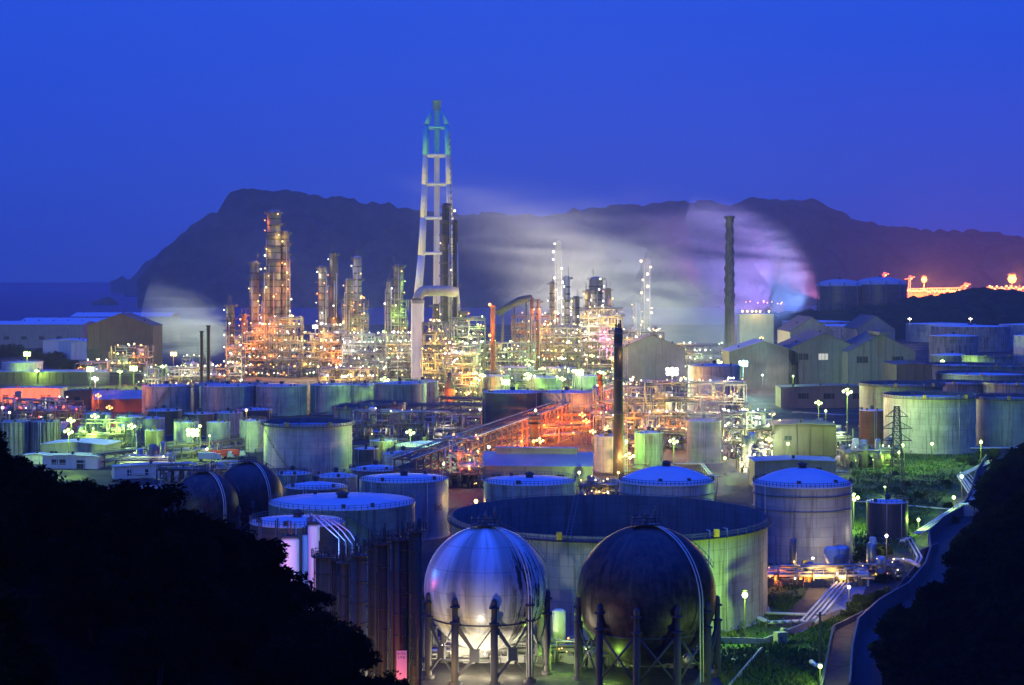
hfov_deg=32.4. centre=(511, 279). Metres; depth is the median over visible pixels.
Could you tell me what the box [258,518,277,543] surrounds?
access tower
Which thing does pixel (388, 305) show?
distillation column
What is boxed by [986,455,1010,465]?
tree
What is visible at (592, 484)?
process unit
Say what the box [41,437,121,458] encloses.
workshop
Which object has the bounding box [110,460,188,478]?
annex
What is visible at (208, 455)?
truck
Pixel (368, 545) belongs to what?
silo
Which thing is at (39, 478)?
tree
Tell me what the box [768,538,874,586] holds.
valve yard
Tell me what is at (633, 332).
process unit
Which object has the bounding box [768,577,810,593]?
grass verge
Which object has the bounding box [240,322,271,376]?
process unit
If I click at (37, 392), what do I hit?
office hall
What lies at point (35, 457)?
hut
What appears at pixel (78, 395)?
block house
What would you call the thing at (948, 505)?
bush
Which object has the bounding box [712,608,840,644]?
bund wall
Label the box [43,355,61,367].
bush
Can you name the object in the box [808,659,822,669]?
ground pipes
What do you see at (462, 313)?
distillation column
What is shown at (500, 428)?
pipe rack
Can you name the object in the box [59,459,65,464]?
window
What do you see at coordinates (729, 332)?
chimney
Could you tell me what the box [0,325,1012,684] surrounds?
ground
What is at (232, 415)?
storage tank
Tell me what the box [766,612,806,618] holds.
ground pipes
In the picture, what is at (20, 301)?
sea
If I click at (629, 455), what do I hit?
flood lamp
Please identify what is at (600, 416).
process unit
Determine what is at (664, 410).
process unit
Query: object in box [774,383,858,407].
annex
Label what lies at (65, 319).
warehouse
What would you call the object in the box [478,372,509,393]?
storage tank
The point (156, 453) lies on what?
process unit
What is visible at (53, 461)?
window
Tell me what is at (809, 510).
storage tank
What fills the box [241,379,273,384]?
storage tank
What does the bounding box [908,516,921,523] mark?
bush
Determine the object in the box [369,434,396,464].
storage tank
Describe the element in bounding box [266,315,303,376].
process unit
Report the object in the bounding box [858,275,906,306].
gas holder
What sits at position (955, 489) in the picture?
grass verge
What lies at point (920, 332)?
storage tank
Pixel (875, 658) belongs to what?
tree
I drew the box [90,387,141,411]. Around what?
warehouse
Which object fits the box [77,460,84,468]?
window
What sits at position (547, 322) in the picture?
process unit
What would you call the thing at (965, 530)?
tree
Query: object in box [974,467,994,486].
tree
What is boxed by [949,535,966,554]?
tree
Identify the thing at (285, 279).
distillation column
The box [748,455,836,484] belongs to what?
pump house
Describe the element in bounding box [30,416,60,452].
storage tank
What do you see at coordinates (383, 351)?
process unit
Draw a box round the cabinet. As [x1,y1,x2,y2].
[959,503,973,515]
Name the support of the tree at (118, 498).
on the hillside at (77, 654)
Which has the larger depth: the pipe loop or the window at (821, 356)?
the window at (821, 356)
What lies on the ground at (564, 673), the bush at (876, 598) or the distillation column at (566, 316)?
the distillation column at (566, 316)
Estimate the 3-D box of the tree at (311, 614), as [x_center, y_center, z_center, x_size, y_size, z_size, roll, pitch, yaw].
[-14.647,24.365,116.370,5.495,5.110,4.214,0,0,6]
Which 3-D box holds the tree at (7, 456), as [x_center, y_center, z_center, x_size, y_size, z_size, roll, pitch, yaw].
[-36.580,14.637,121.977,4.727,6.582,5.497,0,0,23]
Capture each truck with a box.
[198,452,221,461]
[210,450,233,458]
[223,449,245,457]
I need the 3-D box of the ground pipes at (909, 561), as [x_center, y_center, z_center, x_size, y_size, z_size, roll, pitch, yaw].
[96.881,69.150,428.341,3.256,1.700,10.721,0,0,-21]
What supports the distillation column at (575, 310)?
on the ground at (564, 673)
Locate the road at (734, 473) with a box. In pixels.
[725,445,748,479]
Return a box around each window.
[51,459,57,464]
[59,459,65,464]
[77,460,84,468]
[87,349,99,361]
[784,435,791,440]
[797,353,808,359]
[797,393,808,398]
[818,353,827,359]
[824,393,833,398]
[852,393,858,398]
[857,356,867,362]
[892,356,902,360]
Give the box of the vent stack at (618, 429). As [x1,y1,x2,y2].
[609,320,627,476]
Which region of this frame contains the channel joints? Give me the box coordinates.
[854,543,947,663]
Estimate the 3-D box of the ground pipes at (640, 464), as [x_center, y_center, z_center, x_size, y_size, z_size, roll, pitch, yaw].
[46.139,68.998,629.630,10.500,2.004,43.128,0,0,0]
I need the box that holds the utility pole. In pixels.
[815,612,824,664]
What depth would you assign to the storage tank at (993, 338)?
1711.68 m
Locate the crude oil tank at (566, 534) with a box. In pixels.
[447,491,771,639]
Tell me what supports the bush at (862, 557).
on the ground at (564, 673)
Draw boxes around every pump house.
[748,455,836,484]
[763,419,836,455]
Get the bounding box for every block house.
[42,338,86,358]
[63,387,118,407]
[71,340,86,359]
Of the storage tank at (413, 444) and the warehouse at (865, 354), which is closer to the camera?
the storage tank at (413, 444)
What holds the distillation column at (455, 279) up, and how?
on the ground at (564, 673)
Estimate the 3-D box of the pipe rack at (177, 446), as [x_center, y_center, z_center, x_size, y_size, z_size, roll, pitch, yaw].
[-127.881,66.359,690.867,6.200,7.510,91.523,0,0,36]
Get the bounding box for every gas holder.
[815,277,861,311]
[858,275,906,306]
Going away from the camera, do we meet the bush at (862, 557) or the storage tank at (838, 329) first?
the bush at (862, 557)
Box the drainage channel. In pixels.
[852,464,988,684]
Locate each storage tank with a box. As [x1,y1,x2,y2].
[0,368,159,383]
[0,416,30,454]
[1,358,42,370]
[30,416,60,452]
[83,408,111,438]
[115,411,145,443]
[140,412,165,442]
[141,381,190,414]
[145,425,163,447]
[146,405,181,435]
[174,416,200,450]
[183,408,215,436]
[193,379,225,411]
[199,381,255,411]
[205,417,231,451]
[213,407,242,435]
[236,404,271,419]
[238,415,265,452]
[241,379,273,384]
[249,509,345,575]
[256,381,307,415]
[261,415,354,474]
[268,488,415,571]
[274,465,311,495]
[284,475,347,495]
[309,380,355,414]
[314,467,357,491]
[331,402,378,430]
[347,380,375,402]
[349,460,400,491]
[354,442,378,466]
[357,399,407,428]
[359,469,451,540]
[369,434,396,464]
[373,378,426,419]
[382,446,422,472]
[395,436,447,465]
[406,377,438,414]
[443,430,475,453]
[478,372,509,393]
[482,386,543,432]
[483,471,575,501]
[501,363,530,385]
[526,373,561,390]
[538,386,593,432]
[544,364,576,384]
[572,372,602,390]
[593,429,625,472]
[618,460,717,500]
[633,426,663,468]
[685,414,722,463]
[688,360,740,410]
[737,310,773,343]
[752,461,854,564]
[782,319,849,324]
[824,322,845,339]
[857,380,944,426]
[859,405,882,444]
[865,493,909,539]
[881,389,978,454]
[905,321,975,341]
[923,378,985,393]
[926,360,1006,379]
[929,332,977,361]
[930,351,961,361]
[931,323,1010,351]
[935,368,1023,380]
[961,354,1015,362]
[965,363,1023,370]
[973,392,1023,446]
[981,378,1023,393]
[999,323,1023,348]
[1013,335,1023,363]
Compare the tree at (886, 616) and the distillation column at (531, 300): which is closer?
the tree at (886, 616)
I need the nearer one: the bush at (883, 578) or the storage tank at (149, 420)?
the bush at (883, 578)
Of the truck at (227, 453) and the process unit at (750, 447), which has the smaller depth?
the process unit at (750, 447)
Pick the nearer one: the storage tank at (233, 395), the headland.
the storage tank at (233, 395)
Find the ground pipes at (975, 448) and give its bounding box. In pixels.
[970,447,1017,452]
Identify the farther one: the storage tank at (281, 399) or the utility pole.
the storage tank at (281, 399)
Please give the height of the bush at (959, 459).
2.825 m
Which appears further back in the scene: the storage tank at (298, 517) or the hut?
the hut
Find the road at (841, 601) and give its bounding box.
[799,540,884,631]
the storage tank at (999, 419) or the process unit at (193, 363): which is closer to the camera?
the storage tank at (999, 419)
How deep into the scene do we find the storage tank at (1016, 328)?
1786.83 m
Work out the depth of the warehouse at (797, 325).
1220.00 m
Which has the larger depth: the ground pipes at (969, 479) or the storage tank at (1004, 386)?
the storage tank at (1004, 386)
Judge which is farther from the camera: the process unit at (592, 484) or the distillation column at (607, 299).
the distillation column at (607, 299)
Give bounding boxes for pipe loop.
[310,513,354,557]
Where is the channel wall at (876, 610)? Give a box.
[849,455,986,684]
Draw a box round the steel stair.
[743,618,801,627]
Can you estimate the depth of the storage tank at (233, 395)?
904.17 m
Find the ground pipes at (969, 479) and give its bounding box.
[959,472,978,491]
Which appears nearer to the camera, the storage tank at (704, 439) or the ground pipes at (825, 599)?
the ground pipes at (825, 599)
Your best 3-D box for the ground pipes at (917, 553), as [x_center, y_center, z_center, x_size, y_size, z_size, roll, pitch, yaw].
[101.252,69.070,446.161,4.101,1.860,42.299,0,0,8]
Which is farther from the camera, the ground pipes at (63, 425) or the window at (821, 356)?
the window at (821, 356)
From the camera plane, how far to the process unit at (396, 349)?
1255.59 m
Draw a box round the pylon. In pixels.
[880,406,912,498]
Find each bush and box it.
[0,344,16,357]
[7,343,25,356]
[22,348,41,358]
[36,351,54,360]
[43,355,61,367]
[52,351,66,358]
[57,357,78,369]
[78,363,101,369]
[839,607,856,616]
[845,599,863,610]
[850,593,873,602]
[852,489,860,496]
[852,546,882,555]
[852,551,866,562]
[853,594,875,607]
[866,593,880,600]
[871,590,885,596]
[872,573,890,582]
[876,542,893,554]
[877,546,885,555]
[894,490,905,497]
[901,480,911,486]
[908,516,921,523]
[913,491,927,498]
[940,477,950,484]
[942,502,952,507]
[951,516,960,523]
[956,456,965,461]
[963,456,980,465]
[974,451,989,458]
[983,448,1000,457]
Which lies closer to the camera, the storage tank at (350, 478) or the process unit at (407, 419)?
the storage tank at (350, 478)
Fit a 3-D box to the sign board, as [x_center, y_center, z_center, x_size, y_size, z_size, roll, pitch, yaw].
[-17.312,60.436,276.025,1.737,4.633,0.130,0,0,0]
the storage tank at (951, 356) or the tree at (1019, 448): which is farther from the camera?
the storage tank at (951, 356)
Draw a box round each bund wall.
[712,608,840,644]
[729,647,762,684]
[768,566,823,570]
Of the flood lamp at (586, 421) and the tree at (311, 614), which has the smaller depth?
the tree at (311, 614)
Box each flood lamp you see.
[23,351,30,360]
[63,427,73,455]
[67,417,74,438]
[86,366,93,386]
[129,365,137,386]
[170,351,176,374]
[186,427,199,457]
[406,428,414,443]
[501,378,509,389]
[574,368,583,386]
[579,412,585,448]
[583,418,589,451]
[589,429,595,451]
[624,451,634,473]
[665,366,678,408]
[669,437,678,465]
[738,359,747,379]
[742,589,747,636]
[818,663,821,684]
[842,387,851,444]
[847,584,849,606]
[852,492,859,528]
[885,533,887,557]
[960,474,963,497]
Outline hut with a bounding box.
[23,450,49,463]
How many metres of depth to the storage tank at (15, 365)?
1185.46 m
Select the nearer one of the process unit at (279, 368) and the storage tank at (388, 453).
the storage tank at (388, 453)
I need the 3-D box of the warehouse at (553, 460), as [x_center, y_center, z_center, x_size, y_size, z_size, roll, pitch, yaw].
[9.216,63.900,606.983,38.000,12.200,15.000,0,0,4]
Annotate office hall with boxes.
[0,385,66,402]
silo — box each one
[311,535,334,614]
[329,542,341,626]
[336,544,350,629]
[347,535,367,675]
[363,528,376,677]
[372,523,391,678]
[387,519,410,682]
[407,517,426,684]
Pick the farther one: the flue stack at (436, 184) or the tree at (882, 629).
the flue stack at (436, 184)
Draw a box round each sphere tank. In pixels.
[168,458,241,532]
[223,449,283,530]
[422,506,553,684]
[572,505,721,684]
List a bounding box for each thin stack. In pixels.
[198,331,204,381]
[205,325,211,379]
[488,303,495,371]
[528,409,540,446]
[596,374,603,409]
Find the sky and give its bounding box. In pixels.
[0,0,1023,282]
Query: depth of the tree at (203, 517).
135.24 m
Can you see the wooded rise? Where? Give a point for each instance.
(984, 306)
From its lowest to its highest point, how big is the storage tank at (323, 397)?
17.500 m
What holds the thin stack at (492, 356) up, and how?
on the ground at (564, 673)
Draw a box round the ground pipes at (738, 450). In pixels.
[730,445,740,455]
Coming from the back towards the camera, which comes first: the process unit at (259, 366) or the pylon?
the process unit at (259, 366)
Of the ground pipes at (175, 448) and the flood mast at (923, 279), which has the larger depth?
the flood mast at (923, 279)
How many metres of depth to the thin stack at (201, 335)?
1099.05 m
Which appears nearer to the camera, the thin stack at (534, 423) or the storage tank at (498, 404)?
the thin stack at (534, 423)
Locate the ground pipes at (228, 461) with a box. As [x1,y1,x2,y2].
[214,460,242,466]
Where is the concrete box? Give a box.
[773,627,787,643]
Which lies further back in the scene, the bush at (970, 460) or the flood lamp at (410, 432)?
the bush at (970, 460)
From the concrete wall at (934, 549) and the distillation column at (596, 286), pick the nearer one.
the concrete wall at (934, 549)
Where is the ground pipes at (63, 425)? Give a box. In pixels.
[61,422,68,431]
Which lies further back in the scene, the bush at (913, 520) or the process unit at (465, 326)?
the process unit at (465, 326)
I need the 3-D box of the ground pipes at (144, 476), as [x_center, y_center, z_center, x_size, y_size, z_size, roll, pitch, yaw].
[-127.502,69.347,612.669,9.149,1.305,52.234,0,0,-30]
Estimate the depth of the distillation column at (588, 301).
1318.29 m
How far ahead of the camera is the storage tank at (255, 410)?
822.72 m
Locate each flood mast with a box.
[921,275,926,289]
[1008,272,1015,288]
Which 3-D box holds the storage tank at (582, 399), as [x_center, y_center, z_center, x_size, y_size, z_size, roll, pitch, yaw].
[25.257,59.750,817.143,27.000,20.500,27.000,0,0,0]
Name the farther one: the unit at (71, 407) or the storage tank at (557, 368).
the storage tank at (557, 368)
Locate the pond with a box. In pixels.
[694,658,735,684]
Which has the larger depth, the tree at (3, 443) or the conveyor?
the conveyor
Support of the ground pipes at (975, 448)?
on the grass verge at (955, 489)
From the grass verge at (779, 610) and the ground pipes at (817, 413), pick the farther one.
the ground pipes at (817, 413)
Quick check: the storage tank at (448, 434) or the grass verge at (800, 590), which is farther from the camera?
the storage tank at (448, 434)
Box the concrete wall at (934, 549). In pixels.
[919,543,938,557]
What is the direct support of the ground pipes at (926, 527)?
on the ground at (564, 673)
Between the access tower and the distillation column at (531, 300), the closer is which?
the access tower
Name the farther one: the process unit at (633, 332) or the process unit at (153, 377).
the process unit at (633, 332)
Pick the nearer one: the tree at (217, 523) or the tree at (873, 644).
the tree at (217, 523)
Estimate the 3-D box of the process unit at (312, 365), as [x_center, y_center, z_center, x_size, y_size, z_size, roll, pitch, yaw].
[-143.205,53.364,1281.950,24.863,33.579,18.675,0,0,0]
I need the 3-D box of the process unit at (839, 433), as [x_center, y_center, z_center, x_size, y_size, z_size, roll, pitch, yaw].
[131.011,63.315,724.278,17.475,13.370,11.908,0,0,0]
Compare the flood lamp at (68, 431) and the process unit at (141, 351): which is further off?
the process unit at (141, 351)
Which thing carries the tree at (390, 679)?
on the hillside at (77, 654)
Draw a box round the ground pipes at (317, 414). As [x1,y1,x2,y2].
[302,411,327,417]
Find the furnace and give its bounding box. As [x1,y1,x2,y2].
[444,372,455,401]
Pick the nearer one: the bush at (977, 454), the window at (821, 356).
the bush at (977, 454)
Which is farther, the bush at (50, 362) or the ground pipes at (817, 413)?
the bush at (50, 362)
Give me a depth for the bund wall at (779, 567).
420.95 m
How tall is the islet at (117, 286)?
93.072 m
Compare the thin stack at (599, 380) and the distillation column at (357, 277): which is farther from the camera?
the distillation column at (357, 277)
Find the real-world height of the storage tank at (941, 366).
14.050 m
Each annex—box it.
[41,451,106,468]
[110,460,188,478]
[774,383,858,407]
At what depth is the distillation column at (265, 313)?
1287.44 m
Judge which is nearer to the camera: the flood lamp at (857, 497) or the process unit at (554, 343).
the flood lamp at (857, 497)
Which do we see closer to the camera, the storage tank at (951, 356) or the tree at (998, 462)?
the tree at (998, 462)
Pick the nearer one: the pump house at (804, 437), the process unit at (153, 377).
the pump house at (804, 437)
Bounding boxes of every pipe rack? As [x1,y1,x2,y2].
[92,434,245,467]
[343,400,481,422]
[384,379,633,478]
[438,393,481,414]
[441,421,581,444]
[521,408,593,433]
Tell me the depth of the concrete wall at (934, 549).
448.58 m
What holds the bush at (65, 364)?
on the ground at (564, 673)
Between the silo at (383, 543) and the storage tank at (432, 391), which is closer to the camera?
the silo at (383, 543)
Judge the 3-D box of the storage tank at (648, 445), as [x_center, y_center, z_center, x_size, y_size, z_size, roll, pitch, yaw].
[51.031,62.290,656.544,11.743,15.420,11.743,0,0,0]
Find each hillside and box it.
[1,549,255,684]
[882,443,1023,684]
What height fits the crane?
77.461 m
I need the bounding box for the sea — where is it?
[0,283,815,324]
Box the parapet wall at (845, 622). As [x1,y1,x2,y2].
[820,561,917,684]
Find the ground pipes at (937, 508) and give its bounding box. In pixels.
[852,500,949,509]
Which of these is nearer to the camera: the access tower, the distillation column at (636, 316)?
the access tower
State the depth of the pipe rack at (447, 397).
915.91 m
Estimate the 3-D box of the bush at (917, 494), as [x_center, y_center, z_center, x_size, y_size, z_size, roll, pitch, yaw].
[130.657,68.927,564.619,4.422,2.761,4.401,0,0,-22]
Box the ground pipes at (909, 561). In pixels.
[894,558,919,567]
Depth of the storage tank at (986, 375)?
1052.19 m
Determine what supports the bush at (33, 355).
on the ground at (564, 673)
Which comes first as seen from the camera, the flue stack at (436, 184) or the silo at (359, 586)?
the silo at (359, 586)
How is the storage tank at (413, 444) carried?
on the ground at (564, 673)
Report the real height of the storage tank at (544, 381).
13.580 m
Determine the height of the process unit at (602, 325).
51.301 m
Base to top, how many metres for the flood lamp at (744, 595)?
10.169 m
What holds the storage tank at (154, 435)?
on the ground at (564, 673)
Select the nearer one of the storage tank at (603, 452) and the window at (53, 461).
the storage tank at (603, 452)
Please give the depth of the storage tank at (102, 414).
772.21 m
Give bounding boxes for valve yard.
[432,608,574,663]
[574,642,712,667]
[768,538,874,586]
[854,537,908,580]
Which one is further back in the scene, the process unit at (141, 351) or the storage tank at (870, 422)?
the process unit at (141, 351)
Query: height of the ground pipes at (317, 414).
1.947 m
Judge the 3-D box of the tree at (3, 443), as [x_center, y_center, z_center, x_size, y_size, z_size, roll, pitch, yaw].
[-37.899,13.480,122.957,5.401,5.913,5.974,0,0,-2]
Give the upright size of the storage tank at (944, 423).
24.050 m
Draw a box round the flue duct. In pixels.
[411,286,458,379]
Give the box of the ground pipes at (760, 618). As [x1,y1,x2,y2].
[757,616,804,626]
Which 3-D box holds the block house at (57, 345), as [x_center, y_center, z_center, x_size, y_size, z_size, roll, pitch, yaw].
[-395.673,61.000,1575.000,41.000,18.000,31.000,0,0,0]
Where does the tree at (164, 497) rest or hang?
on the hillside at (77, 654)
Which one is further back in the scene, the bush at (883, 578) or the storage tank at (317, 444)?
the storage tank at (317, 444)
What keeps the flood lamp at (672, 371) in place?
on the ground at (564, 673)
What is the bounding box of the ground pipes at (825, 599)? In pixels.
[801,581,850,622]
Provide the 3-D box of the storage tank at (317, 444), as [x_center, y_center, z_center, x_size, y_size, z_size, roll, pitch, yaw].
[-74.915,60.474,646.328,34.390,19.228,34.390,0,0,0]
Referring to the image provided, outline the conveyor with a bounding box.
[496,295,531,364]
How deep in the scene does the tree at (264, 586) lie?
119.31 m
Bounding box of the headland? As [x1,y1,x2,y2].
[124,255,157,296]
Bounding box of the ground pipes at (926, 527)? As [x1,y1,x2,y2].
[912,459,991,535]
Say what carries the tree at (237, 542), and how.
on the hillside at (77, 654)
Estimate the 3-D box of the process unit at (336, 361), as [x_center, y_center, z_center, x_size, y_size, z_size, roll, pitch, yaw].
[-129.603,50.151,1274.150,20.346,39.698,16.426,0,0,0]
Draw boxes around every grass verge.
[711,608,862,684]
[755,593,807,625]
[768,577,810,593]
[850,449,983,551]
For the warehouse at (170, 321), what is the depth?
1960.65 m
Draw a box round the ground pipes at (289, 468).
[271,468,313,475]
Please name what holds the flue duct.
on the ground at (564, 673)
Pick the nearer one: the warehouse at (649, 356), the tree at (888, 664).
the tree at (888, 664)
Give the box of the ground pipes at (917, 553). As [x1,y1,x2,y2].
[899,537,923,563]
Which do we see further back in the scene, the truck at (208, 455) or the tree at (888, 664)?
the truck at (208, 455)
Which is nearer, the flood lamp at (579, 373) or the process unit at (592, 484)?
the process unit at (592, 484)
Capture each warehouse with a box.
[0,320,95,347]
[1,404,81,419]
[21,316,152,321]
[70,311,179,342]
[87,312,162,372]
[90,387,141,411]
[483,446,593,484]
[623,333,685,379]
[721,338,798,389]
[776,330,851,384]
[777,315,833,343]
[841,330,915,383]
[843,313,894,341]
[883,360,931,380]
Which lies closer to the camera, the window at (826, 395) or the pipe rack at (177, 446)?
the pipe rack at (177, 446)
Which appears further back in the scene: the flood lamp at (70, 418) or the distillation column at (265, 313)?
the distillation column at (265, 313)
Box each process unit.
[0,391,83,422]
[73,414,141,447]
[74,358,115,369]
[107,343,153,383]
[119,442,175,463]
[143,361,229,387]
[156,462,265,486]
[180,354,205,383]
[224,335,244,383]
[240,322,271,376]
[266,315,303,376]
[298,331,332,375]
[316,365,377,382]
[318,322,346,375]
[341,296,368,372]
[341,330,388,378]
[352,407,481,439]
[381,331,410,377]
[392,299,408,372]
[420,319,449,390]
[442,341,482,396]
[444,434,483,488]
[451,315,486,379]
[478,366,559,392]
[482,339,535,372]
[510,312,561,371]
[538,323,582,372]
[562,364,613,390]
[579,475,618,494]
[580,305,624,374]
[590,383,640,446]
[623,326,663,341]
[623,376,746,448]
[673,342,723,366]
[717,403,775,457]
[736,432,772,472]
[816,418,852,448]
[835,437,906,467]
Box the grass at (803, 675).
[712,452,969,684]
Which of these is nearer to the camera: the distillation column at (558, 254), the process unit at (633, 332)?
the process unit at (633, 332)
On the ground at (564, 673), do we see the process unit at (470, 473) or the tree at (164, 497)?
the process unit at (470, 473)
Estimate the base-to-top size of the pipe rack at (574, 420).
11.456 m
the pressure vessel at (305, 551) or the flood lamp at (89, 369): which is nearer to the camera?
the pressure vessel at (305, 551)
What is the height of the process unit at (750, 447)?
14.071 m
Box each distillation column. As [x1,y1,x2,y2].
[223,296,236,373]
[238,309,248,375]
[247,261,261,374]
[259,267,271,373]
[264,203,283,374]
[281,221,291,373]
[316,260,327,365]
[326,243,341,372]
[343,278,354,372]
[351,249,363,366]
[384,272,393,371]
[391,264,405,372]
[430,296,441,376]
[439,196,453,377]
[452,220,460,378]
[456,302,468,378]
[527,297,536,365]
[534,299,542,372]
[547,276,556,365]
[552,237,563,348]
[562,266,572,364]
[570,290,582,367]
[582,283,593,372]
[587,276,605,370]
[602,288,613,365]
[631,302,642,335]
[640,257,652,334]
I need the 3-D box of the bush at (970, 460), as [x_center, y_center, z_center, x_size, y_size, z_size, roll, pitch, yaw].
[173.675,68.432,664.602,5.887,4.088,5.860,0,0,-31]
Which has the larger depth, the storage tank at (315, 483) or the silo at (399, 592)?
the storage tank at (315, 483)
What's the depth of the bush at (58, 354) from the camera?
1553.20 m
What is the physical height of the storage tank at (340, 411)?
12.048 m
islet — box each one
[92,297,117,304]
[110,276,127,293]
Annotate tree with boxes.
[0,428,8,442]
[0,440,7,456]
[0,443,12,479]
[0,462,69,561]
[5,462,57,482]
[11,455,35,472]
[44,480,113,529]
[72,480,144,552]
[77,477,108,490]
[108,478,172,512]
[143,481,199,531]
[185,508,211,523]
[193,518,232,534]
[193,525,265,598]
[241,529,277,588]
[251,578,311,615]
[252,537,313,598]
[273,607,332,630]
[299,587,336,618]
[300,582,314,610]
[317,611,347,628]
[331,620,363,675]
[334,633,382,683]
[351,674,382,684]
[355,634,377,668]
[358,633,373,645]
[370,670,410,684]
[867,631,901,674]
[870,636,894,662]
[873,602,908,638]
[876,639,920,675]
[878,611,890,624]
[878,630,938,669]
[906,580,960,635]
[941,551,987,580]
[941,564,978,597]
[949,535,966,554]
[952,528,1004,569]
[960,526,976,536]
[967,498,982,508]
[968,511,981,528]
[973,479,1007,500]
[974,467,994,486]
[978,472,993,481]
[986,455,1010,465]
[990,458,1008,469]
[1003,447,1016,458]
[1014,444,1023,454]
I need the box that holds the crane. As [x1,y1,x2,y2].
[905,276,914,297]
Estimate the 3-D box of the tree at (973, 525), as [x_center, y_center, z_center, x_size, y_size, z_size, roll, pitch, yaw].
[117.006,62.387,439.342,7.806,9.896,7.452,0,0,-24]
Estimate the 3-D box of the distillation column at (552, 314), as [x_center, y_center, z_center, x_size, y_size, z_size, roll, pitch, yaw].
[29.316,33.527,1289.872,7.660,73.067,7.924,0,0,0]
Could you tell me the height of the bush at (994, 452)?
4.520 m
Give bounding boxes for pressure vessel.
[280,520,298,574]
[302,525,307,582]
[307,510,319,609]
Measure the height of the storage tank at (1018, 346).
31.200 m
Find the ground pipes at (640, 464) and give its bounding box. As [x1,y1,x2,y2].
[625,464,650,467]
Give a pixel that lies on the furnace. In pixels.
(449, 388)
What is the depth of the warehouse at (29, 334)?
1800.00 m
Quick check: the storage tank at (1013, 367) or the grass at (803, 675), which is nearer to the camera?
the grass at (803, 675)
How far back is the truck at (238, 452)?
689.70 m
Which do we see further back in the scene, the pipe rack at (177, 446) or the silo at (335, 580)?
the pipe rack at (177, 446)
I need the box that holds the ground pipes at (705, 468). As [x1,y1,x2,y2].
[661,463,714,477]
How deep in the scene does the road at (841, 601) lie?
386.34 m
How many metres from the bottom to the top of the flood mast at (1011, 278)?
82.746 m
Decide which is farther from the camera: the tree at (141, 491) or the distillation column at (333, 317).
the distillation column at (333, 317)
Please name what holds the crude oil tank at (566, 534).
on the ground at (564, 673)
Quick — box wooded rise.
[764,287,1023,339]
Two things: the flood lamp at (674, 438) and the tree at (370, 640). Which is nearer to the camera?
the tree at (370, 640)
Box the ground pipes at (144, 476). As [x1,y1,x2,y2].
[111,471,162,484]
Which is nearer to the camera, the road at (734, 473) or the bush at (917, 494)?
the bush at (917, 494)
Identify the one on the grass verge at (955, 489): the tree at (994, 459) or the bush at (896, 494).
the bush at (896, 494)
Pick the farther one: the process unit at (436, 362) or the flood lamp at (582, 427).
the process unit at (436, 362)
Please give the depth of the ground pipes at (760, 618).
355.60 m
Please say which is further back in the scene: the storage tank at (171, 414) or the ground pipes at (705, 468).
the storage tank at (171, 414)
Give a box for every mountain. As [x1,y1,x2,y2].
[138,188,719,307]
[550,197,1023,304]
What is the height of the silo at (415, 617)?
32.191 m
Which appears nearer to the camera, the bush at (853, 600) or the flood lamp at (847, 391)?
the bush at (853, 600)
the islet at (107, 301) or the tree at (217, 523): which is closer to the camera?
the tree at (217, 523)
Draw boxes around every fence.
[724,485,752,488]
[820,624,835,683]
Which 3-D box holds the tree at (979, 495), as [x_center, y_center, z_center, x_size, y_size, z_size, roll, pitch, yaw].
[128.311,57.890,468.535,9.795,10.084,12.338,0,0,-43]
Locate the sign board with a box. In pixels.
[396,650,406,679]
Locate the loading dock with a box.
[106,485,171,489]
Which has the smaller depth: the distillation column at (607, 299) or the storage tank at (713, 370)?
the storage tank at (713, 370)
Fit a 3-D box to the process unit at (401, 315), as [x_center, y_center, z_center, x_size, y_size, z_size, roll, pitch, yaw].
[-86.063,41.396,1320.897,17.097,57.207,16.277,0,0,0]
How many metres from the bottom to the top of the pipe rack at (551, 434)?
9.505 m
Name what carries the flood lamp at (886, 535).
on the ground at (564, 673)
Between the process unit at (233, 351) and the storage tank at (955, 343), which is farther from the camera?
the storage tank at (955, 343)
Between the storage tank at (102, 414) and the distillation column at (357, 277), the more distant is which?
the distillation column at (357, 277)
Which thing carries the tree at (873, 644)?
on the hillside at (953, 541)
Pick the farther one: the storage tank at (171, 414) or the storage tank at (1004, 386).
the storage tank at (1004, 386)
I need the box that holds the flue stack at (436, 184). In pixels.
[407,100,460,376]
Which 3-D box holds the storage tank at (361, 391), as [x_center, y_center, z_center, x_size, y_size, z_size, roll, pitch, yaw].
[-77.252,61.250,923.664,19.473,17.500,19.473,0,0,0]
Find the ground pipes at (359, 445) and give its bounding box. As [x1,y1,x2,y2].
[352,445,369,446]
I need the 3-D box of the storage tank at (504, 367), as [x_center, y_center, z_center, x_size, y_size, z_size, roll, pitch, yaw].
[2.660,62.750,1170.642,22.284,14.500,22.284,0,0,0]
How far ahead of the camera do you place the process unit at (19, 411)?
861.03 m
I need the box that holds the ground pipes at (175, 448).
[125,448,198,451]
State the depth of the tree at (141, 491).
134.30 m
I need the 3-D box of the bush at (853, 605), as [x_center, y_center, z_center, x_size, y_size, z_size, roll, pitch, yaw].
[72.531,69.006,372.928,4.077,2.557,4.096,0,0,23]
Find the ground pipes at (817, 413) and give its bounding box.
[791,411,845,416]
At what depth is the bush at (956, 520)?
504.96 m
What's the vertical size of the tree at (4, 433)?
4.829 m
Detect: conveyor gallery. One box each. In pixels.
[907,287,962,296]
[987,285,1023,291]
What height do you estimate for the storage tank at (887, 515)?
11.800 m
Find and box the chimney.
[724,216,734,347]
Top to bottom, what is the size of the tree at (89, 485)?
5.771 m

